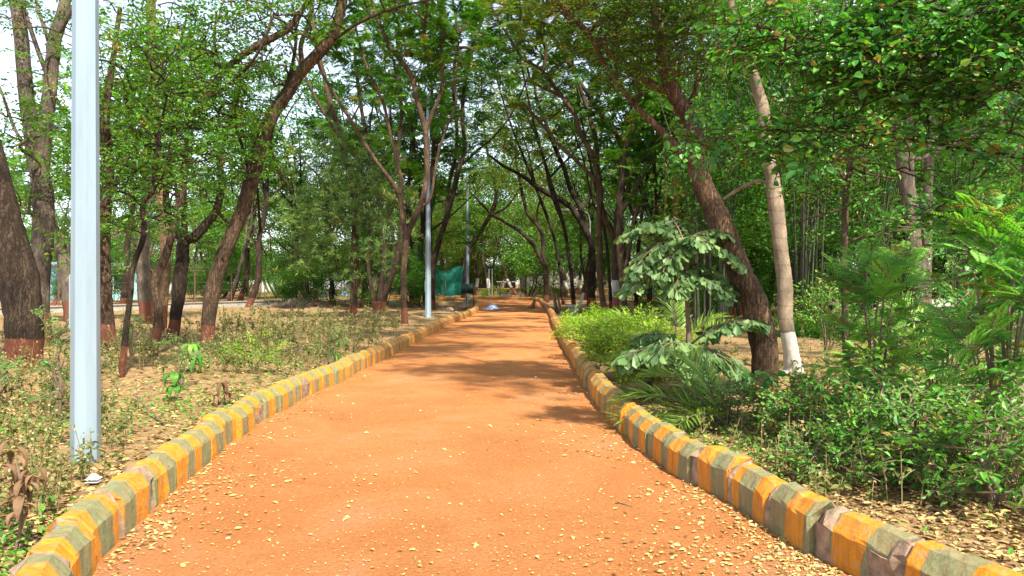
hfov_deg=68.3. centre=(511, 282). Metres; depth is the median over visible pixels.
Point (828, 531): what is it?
kerb
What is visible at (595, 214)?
banded tree
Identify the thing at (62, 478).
roadside weeds
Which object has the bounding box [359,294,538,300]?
kerb
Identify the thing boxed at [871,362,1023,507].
broad leaved bush
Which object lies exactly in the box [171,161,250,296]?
sparse tree
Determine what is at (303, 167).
feathery tree
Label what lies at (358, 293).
distant shrub
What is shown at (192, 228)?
sparse tree
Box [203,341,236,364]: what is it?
weedy bush
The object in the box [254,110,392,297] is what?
sparse tree
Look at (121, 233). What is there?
sparse tree
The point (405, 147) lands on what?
slim tree
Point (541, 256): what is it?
split stem tree
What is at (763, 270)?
understorey tree
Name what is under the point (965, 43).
overhanging tree
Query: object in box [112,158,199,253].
sparse tree
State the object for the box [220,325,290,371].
shrub
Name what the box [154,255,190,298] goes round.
understorey tree
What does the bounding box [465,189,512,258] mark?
yellowing tree
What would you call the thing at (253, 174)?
leaning tree
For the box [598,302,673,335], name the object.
hedge bush
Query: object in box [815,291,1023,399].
bush
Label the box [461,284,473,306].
litter bin
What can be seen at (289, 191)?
feathery tree
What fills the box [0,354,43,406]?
weedy bush
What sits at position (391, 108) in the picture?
feathery tree
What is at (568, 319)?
hedge bush
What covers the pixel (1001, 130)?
banded tree
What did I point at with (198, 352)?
weedy bush
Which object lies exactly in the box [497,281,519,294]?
barrier
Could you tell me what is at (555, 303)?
leaning log
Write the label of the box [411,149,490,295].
banded tree
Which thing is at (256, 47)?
curved tree
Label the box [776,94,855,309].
bamboo clump
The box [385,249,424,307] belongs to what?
understorey tree
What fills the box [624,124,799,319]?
understorey tree
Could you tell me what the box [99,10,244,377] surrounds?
slender sapling
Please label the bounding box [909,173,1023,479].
feathery bush
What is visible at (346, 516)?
fallen leaves
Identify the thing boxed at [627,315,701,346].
hedge bush
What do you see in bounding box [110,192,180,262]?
sparse tree
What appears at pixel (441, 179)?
feathery tree
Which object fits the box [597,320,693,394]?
hedge bush
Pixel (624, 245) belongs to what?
leafy tree
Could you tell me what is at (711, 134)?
banded tree
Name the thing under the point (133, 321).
weedy bush
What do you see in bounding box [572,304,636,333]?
hedge bush
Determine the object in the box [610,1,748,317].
orange trunk tree
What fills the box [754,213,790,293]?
understorey tree
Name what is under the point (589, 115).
white banded tree
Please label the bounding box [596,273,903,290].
boundary wall
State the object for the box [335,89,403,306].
slim tree
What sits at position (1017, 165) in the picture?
banded tree
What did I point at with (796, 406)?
shrub
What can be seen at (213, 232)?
sparse tree
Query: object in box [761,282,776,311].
distant shrub
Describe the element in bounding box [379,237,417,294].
bushy tree
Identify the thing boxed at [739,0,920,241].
leafy tree
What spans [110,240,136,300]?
understorey tree
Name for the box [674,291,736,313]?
distant shrub
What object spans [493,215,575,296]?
bushy tree
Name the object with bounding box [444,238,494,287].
bushy tree
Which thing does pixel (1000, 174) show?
bamboo clump
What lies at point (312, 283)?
building
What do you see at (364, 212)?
banded tree
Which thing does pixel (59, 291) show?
wire fence
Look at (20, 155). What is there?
feathery tree
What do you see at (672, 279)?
fishtail palm
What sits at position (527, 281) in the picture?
yellowing tree
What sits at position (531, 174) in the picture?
slim tree
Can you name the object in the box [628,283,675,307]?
distant shrub
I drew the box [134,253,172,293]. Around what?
understorey tree
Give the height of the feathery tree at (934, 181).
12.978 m
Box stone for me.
[459,304,467,309]
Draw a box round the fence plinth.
[0,300,286,314]
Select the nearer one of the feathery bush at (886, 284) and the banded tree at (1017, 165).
the feathery bush at (886, 284)
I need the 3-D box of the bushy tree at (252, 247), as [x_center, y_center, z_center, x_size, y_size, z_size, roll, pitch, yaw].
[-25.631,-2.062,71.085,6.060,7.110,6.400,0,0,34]
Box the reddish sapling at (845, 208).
[756,50,965,404]
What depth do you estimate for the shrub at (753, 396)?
7.33 m
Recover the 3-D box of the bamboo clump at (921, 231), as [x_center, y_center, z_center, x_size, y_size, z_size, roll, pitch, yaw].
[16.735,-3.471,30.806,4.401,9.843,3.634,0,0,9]
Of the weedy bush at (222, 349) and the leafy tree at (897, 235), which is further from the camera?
the leafy tree at (897, 235)
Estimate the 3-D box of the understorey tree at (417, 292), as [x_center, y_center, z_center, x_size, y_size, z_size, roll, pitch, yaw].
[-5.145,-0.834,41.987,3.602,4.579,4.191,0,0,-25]
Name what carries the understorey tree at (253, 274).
on the ground at (416, 318)
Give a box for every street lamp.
[69,0,100,463]
[422,78,460,317]
[464,165,488,302]
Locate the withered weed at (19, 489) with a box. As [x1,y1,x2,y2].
[0,441,46,549]
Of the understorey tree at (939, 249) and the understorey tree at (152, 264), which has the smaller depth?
the understorey tree at (939, 249)
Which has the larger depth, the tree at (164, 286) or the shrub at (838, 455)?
the tree at (164, 286)
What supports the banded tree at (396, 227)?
on the ground at (416, 318)
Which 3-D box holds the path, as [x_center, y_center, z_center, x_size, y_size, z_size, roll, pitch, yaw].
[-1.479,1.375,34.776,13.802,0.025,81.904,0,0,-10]
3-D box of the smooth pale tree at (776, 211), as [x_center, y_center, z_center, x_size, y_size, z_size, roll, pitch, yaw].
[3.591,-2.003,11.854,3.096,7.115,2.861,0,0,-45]
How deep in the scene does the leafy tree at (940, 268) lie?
43.12 m
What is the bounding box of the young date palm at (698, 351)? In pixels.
[601,344,727,430]
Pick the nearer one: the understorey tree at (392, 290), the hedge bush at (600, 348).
the hedge bush at (600, 348)
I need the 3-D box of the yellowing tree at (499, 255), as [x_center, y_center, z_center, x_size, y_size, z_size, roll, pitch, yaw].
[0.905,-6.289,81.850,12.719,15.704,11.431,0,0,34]
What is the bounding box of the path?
[93,299,851,575]
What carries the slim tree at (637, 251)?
on the ground at (416, 318)
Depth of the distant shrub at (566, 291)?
65.78 m
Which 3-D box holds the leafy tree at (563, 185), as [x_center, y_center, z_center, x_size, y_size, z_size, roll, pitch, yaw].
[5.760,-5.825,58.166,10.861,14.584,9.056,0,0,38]
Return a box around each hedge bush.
[549,304,619,356]
[554,301,608,332]
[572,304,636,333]
[575,316,647,378]
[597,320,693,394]
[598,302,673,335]
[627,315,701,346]
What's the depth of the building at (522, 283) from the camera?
95.00 m
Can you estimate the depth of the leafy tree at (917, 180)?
24.62 m
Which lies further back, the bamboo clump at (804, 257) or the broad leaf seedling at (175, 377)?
the bamboo clump at (804, 257)
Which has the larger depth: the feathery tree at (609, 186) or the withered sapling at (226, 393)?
the feathery tree at (609, 186)
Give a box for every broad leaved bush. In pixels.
[822,339,1006,494]
[854,266,1009,418]
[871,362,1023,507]
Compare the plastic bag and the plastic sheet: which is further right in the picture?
the plastic sheet
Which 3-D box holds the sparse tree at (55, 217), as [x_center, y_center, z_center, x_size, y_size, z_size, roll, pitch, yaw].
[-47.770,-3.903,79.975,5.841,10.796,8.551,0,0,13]
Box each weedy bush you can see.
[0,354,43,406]
[19,304,102,422]
[110,309,154,357]
[152,333,202,388]
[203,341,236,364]
[309,323,350,364]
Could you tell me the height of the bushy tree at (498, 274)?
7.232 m
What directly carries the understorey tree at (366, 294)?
on the ground at (416, 318)
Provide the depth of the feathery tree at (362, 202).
45.60 m
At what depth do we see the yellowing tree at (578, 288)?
82.62 m
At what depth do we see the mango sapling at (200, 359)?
11.22 m
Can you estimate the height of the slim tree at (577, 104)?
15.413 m
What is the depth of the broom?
38.56 m
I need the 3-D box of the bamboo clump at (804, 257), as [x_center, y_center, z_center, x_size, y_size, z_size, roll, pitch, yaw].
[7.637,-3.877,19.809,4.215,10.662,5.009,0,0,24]
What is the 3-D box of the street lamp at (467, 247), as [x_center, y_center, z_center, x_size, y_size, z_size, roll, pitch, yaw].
[-2.370,-3.192,50.046,1.661,9.184,0.503,0,0,-5]
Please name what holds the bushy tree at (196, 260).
on the ground at (416, 318)
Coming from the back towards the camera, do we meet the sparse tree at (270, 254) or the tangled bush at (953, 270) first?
the sparse tree at (270, 254)
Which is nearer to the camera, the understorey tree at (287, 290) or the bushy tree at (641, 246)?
the understorey tree at (287, 290)
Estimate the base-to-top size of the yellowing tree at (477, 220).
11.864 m
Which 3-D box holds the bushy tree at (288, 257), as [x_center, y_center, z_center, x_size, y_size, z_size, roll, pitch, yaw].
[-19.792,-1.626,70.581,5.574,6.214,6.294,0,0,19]
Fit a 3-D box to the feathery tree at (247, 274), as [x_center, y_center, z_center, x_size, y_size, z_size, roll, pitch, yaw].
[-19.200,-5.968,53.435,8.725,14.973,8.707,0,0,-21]
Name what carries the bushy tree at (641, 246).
on the ground at (416, 318)
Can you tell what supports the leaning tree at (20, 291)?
on the ground at (416, 318)
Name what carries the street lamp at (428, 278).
on the ground at (416, 318)
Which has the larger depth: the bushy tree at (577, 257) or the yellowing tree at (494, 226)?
the yellowing tree at (494, 226)
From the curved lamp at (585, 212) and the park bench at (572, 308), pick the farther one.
the curved lamp at (585, 212)
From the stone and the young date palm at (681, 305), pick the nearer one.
the young date palm at (681, 305)
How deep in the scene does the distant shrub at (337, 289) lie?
70.98 m
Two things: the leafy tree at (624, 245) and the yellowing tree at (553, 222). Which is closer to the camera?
the leafy tree at (624, 245)
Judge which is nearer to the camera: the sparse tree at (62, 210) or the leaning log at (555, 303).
the leaning log at (555, 303)
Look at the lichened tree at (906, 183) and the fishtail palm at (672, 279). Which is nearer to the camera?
the fishtail palm at (672, 279)
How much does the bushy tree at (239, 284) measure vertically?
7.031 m
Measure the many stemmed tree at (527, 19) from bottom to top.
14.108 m
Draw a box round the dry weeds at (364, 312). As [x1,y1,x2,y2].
[218,300,401,361]
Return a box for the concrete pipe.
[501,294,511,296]
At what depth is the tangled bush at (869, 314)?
10.51 m
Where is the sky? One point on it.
(6, 40)
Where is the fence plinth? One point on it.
(58, 309)
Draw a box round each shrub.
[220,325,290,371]
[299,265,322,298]
[309,282,349,294]
[340,285,374,298]
[476,285,510,295]
[515,283,553,296]
[542,285,570,297]
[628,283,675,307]
[673,355,775,424]
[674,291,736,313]
[751,379,862,441]
[752,361,897,448]
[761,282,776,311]
[762,399,942,487]
[772,308,893,339]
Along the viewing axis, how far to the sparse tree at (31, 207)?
54.08 m
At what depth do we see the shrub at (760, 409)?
6.60 m
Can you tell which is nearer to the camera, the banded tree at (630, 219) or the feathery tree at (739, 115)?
the feathery tree at (739, 115)
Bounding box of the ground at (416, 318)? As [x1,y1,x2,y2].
[0,284,1023,570]
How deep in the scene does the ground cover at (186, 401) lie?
6.90 m
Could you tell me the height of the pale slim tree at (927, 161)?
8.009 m
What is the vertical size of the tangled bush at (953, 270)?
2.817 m
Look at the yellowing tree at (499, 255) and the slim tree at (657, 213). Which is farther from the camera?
the yellowing tree at (499, 255)
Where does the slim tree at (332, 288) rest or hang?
on the ground at (416, 318)
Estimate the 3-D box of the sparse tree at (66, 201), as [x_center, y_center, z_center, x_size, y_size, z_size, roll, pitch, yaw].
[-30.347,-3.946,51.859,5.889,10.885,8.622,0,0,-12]
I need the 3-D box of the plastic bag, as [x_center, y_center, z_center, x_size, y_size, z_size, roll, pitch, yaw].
[-2.877,1.340,5.196,0.095,0.060,0.099,0,0,0]
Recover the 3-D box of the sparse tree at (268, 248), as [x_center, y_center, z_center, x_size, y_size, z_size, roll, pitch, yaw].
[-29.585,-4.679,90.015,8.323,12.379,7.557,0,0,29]
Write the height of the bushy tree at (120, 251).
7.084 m
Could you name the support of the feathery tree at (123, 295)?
on the ground at (416, 318)
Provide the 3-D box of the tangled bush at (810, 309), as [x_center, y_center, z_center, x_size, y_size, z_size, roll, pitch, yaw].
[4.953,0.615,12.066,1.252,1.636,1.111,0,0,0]
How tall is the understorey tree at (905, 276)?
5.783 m
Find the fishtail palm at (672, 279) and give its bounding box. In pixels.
[611,216,770,392]
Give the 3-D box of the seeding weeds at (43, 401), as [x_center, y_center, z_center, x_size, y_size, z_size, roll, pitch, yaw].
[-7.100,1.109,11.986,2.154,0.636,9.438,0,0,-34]
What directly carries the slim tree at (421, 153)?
on the ground at (416, 318)
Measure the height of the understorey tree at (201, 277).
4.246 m
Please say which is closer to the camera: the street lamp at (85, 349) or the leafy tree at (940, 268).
the street lamp at (85, 349)
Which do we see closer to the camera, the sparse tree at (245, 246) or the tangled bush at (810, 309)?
the tangled bush at (810, 309)
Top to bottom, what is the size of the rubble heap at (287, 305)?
0.630 m
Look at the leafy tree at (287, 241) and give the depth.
60.94 m
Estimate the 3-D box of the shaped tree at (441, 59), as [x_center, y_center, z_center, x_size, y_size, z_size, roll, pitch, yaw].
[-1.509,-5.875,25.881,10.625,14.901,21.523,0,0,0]
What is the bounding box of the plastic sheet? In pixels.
[484,303,499,309]
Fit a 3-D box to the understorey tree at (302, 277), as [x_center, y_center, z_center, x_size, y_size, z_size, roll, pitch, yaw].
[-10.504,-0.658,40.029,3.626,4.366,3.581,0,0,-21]
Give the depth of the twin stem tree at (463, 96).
37.89 m
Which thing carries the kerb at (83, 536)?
on the ground at (416, 318)
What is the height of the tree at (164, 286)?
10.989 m
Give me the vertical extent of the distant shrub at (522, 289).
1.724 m
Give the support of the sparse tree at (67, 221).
on the ground at (416, 318)
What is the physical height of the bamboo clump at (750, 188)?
10.279 m
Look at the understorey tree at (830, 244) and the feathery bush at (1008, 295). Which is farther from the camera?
the understorey tree at (830, 244)
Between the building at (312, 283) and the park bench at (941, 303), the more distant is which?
the building at (312, 283)
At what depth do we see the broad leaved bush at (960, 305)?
6.60 m
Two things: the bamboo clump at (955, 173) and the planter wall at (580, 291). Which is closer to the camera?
the bamboo clump at (955, 173)
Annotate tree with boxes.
[0,0,65,368]
[0,0,306,344]
[0,125,59,213]
[1,137,65,239]
[5,60,142,321]
[12,168,70,223]
[18,48,205,303]
[19,153,124,305]
[22,0,227,350]
[24,177,70,260]
[25,201,70,233]
[26,147,124,259]
[50,271,60,298]
[53,239,133,262]
[58,10,230,323]
[99,0,324,355]
[100,188,156,262]
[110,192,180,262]
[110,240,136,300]
[111,160,198,255]
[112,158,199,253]
[123,232,195,296]
[129,197,213,263]
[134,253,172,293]
[146,0,170,330]
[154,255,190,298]
[157,176,217,287]
[159,37,337,306]
[166,0,452,351]
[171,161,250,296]
[172,118,316,300]
[173,250,205,293]
[177,98,298,300]
[186,254,203,297]
[187,245,234,298]
[188,216,263,298]
[189,185,257,250]
[195,243,244,293]
[203,171,290,271]
[213,229,274,295]
[220,262,241,296]
[222,51,376,297]
[232,242,278,294]
[237,249,276,298]
[243,209,288,293]
[248,200,299,297]
[250,148,336,297]
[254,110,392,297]
[255,239,311,301]
[256,136,347,261]
[259,133,326,297]
[263,238,304,293]
[266,238,291,268]
[267,10,422,318]
[267,193,345,251]
[267,252,309,297]
[268,245,317,296]
[277,234,343,306]
[287,26,451,298]
[289,228,361,303]
[290,83,356,304]
[301,0,449,311]
[308,120,422,303]
[309,0,580,323]
[316,104,416,302]
[320,217,387,308]
[334,239,389,287]
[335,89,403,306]
[336,185,394,287]
[339,181,397,288]
[345,0,571,309]
[346,78,478,259]
[358,225,417,304]
[365,91,484,303]
[374,97,439,306]
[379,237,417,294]
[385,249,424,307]
[392,87,450,304]
[393,193,475,264]
[393,202,417,249]
[395,192,488,256]
[396,89,454,304]
[396,236,453,305]
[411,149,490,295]
[414,189,480,266]
[415,175,516,263]
[426,47,587,297]
[437,244,478,283]
[438,158,519,294]
[444,72,592,302]
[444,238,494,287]
[452,29,629,306]
[453,246,495,287]
[457,150,537,295]
[461,193,518,286]
[464,0,644,314]
[465,159,570,294]
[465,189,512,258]
[478,153,587,287]
[482,27,572,304]
[482,239,521,287]
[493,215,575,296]
[496,173,577,287]
[506,51,592,304]
[508,0,778,395]
[516,162,610,294]
[517,3,667,311]
[517,186,612,294]
[521,124,650,299]
[535,216,626,292]
[541,171,613,287]
[544,1,693,314]
[546,161,630,290]
[549,97,669,282]
[552,54,622,308]
[564,166,630,281]
[578,126,704,299]
[580,157,667,262]
[589,145,658,296]
[600,90,659,310]
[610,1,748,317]
[611,242,656,294]
[612,5,677,312]
[618,20,686,308]
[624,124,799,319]
[631,239,651,280]
[634,174,722,296]
[642,44,776,205]
[644,112,824,319]
[654,7,837,315]
[659,0,919,276]
[663,0,1023,313]
[676,0,814,307]
[693,71,770,258]
[699,216,789,314]
[711,0,848,372]
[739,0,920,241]
[745,171,889,315]
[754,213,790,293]
[778,1,1017,313]
[780,0,1023,364]
[833,167,936,286]
[834,213,906,310]
[842,125,942,306]
[863,103,1017,297]
[893,122,1022,273]
[894,224,935,292]
[895,0,1023,295]
[896,171,1019,294]
[918,63,1022,187]
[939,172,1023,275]
[964,118,1023,189]
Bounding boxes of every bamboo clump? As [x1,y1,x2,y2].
[630,0,786,330]
[688,21,806,317]
[721,0,883,317]
[770,71,877,312]
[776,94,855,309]
[811,61,946,323]
[840,109,923,307]
[887,114,965,293]
[893,59,1018,304]
[935,98,1023,313]
[958,95,1023,323]
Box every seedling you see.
[163,372,183,400]
[327,350,342,362]
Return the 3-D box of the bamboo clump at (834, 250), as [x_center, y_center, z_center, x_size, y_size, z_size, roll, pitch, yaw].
[10.054,-2.902,24.178,3.887,8.693,3.209,0,0,-42]
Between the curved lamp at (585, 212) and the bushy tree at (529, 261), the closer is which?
the curved lamp at (585, 212)
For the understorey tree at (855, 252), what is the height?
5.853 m
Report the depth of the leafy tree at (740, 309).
28.86 m
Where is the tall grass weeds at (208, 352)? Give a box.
[100,307,364,385]
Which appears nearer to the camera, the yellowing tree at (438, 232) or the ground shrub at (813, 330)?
the ground shrub at (813, 330)
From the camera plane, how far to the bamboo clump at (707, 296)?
21.67 m
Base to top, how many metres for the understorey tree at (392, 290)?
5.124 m
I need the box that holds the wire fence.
[50,264,295,305]
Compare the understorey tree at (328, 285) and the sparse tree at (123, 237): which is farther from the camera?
the sparse tree at (123, 237)
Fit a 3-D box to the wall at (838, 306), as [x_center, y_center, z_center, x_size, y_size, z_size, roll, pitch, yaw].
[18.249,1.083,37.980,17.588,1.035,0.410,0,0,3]
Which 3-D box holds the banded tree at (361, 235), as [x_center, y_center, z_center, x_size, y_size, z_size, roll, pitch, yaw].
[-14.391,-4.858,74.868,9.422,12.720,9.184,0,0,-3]
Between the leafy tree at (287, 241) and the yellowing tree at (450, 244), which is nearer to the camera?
the leafy tree at (287, 241)
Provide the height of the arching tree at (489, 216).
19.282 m
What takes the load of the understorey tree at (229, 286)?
on the ground at (416, 318)
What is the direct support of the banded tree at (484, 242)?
on the ground at (416, 318)
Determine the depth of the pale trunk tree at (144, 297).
25.16 m
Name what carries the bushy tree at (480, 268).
on the ground at (416, 318)
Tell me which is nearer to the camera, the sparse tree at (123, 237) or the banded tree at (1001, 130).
the banded tree at (1001, 130)
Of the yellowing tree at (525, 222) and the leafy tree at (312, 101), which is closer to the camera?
the leafy tree at (312, 101)
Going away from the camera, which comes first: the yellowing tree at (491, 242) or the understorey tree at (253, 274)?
the understorey tree at (253, 274)
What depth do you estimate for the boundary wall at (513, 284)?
102.80 m
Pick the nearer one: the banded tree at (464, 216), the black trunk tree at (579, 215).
the black trunk tree at (579, 215)
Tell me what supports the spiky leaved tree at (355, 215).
on the ground at (416, 318)
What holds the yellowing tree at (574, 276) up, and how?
on the ground at (416, 318)
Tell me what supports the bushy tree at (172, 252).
on the ground at (416, 318)
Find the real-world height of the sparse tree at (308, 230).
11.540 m
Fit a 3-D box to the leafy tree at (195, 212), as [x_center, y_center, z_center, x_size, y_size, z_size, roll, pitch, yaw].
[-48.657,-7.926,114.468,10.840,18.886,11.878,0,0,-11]
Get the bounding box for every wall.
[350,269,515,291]
[474,288,633,294]
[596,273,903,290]
[699,293,900,309]
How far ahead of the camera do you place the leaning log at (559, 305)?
33.02 m
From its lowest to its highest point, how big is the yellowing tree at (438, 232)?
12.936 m
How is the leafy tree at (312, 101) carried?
on the ground at (416, 318)
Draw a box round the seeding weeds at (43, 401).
[0,325,121,413]
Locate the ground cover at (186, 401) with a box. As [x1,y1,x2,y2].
[0,323,1023,575]
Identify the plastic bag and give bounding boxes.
[85,473,101,482]
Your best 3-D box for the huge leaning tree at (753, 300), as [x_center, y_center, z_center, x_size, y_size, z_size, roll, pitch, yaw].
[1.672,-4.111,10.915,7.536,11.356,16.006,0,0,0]
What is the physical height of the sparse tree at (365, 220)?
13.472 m
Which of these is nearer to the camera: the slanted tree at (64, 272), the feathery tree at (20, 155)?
the slanted tree at (64, 272)
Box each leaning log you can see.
[550,286,558,312]
[555,292,562,313]
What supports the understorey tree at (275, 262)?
on the ground at (416, 318)
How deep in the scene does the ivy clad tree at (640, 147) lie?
29.38 m
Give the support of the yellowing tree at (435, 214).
on the ground at (416, 318)
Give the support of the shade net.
on the ground at (416, 318)
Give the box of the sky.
[0,0,972,283]
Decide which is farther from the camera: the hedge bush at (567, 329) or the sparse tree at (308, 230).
the sparse tree at (308, 230)
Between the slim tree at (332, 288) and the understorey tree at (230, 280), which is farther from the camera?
the understorey tree at (230, 280)
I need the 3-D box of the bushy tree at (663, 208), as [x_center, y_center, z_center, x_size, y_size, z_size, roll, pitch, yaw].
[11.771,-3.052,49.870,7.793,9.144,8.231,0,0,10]
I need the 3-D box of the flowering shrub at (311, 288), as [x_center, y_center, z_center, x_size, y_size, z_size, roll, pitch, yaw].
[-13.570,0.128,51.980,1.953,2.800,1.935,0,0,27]
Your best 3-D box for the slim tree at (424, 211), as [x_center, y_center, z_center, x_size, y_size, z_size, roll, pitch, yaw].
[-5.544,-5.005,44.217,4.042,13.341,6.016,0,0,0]
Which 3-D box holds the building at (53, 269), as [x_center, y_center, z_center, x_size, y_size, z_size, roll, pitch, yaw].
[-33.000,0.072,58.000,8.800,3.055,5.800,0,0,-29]
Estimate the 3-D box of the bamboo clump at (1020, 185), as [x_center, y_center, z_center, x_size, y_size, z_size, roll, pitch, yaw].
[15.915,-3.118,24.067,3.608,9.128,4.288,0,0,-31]
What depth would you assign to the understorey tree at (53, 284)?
54.47 m
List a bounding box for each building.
[50,262,137,299]
[262,273,349,291]
[519,252,596,287]
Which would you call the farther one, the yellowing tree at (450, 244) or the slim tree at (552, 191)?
the yellowing tree at (450, 244)
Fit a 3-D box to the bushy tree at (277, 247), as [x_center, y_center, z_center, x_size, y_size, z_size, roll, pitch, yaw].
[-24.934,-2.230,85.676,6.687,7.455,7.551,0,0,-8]
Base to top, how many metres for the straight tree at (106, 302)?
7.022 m
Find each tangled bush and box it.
[792,269,861,367]
[835,274,938,366]
[901,173,1023,393]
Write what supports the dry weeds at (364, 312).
on the ground at (416, 318)
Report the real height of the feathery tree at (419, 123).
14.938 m
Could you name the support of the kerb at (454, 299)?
on the ground at (416, 318)
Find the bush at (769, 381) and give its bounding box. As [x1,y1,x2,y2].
[742,369,830,415]
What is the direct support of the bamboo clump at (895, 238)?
on the ground at (416, 318)
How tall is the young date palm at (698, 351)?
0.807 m
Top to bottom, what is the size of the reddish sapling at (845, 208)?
4.441 m
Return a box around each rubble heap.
[261,297,335,308]
[432,308,453,311]
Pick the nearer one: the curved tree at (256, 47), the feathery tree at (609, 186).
the curved tree at (256, 47)
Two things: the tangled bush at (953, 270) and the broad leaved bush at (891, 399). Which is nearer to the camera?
the broad leaved bush at (891, 399)
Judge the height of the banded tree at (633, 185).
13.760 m
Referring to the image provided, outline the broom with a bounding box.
[527,275,542,308]
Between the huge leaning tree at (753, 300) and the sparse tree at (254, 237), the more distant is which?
the sparse tree at (254, 237)
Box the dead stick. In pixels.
[133,393,163,423]
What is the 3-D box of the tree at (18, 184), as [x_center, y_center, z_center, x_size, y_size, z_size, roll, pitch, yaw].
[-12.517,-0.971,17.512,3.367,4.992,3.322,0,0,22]
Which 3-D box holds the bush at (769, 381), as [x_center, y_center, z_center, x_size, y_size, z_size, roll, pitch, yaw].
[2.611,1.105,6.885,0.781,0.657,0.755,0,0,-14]
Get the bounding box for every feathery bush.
[798,233,934,445]
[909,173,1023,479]
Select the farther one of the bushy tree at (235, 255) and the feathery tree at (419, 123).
the bushy tree at (235, 255)
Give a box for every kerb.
[9,299,478,575]
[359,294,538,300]
[388,296,472,302]
[538,298,1023,575]
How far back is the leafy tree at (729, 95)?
25.69 m
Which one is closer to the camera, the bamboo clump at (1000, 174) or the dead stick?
the dead stick
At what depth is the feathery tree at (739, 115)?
36.19 m
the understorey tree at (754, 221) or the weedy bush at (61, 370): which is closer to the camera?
the weedy bush at (61, 370)
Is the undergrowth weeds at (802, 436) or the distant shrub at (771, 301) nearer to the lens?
the undergrowth weeds at (802, 436)
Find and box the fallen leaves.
[113,306,821,575]
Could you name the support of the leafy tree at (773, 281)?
on the ground at (416, 318)
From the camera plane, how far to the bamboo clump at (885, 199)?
20.93 m
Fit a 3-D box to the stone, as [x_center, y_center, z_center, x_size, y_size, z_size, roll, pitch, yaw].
[-2.484,1.281,38.534,0.470,0.386,0.494,0,0,-33]
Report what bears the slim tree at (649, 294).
on the ground at (416, 318)
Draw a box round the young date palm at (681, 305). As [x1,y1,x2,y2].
[583,290,733,341]
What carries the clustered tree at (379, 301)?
on the ground at (416, 318)
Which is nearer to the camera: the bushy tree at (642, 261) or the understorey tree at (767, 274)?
the understorey tree at (767, 274)
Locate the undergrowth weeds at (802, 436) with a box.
[674,359,1023,507]
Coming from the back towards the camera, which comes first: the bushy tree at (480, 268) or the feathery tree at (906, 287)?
the bushy tree at (480, 268)
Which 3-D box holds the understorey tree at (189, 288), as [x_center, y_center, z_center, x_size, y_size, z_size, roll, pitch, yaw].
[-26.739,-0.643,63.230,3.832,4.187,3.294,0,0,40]
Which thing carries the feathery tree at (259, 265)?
on the ground at (416, 318)
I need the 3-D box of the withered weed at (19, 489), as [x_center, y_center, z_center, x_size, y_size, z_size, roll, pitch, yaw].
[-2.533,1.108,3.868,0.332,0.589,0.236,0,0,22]
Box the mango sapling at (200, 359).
[176,343,204,373]
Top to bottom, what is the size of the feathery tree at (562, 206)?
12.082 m
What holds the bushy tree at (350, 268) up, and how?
on the ground at (416, 318)
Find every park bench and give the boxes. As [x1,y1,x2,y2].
[567,292,584,314]
[932,299,967,332]
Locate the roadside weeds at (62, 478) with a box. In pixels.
[0,374,141,530]
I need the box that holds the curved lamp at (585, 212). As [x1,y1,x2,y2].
[561,209,590,232]
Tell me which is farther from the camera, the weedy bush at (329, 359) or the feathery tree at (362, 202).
the feathery tree at (362, 202)
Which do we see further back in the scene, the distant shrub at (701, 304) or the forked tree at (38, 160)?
the distant shrub at (701, 304)
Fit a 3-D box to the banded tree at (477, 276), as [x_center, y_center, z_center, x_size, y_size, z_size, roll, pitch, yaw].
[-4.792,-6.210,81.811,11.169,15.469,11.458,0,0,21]
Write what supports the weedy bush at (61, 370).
on the ground at (416, 318)
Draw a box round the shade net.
[435,264,463,295]
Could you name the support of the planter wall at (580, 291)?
on the ground at (416, 318)
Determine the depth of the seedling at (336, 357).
12.96 m
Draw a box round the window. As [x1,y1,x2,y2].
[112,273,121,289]
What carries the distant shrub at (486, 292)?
on the ground at (416, 318)
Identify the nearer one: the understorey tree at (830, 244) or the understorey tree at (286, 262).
the understorey tree at (830, 244)
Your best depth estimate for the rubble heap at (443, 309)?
34.90 m
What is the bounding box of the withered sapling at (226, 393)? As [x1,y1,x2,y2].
[210,382,235,406]

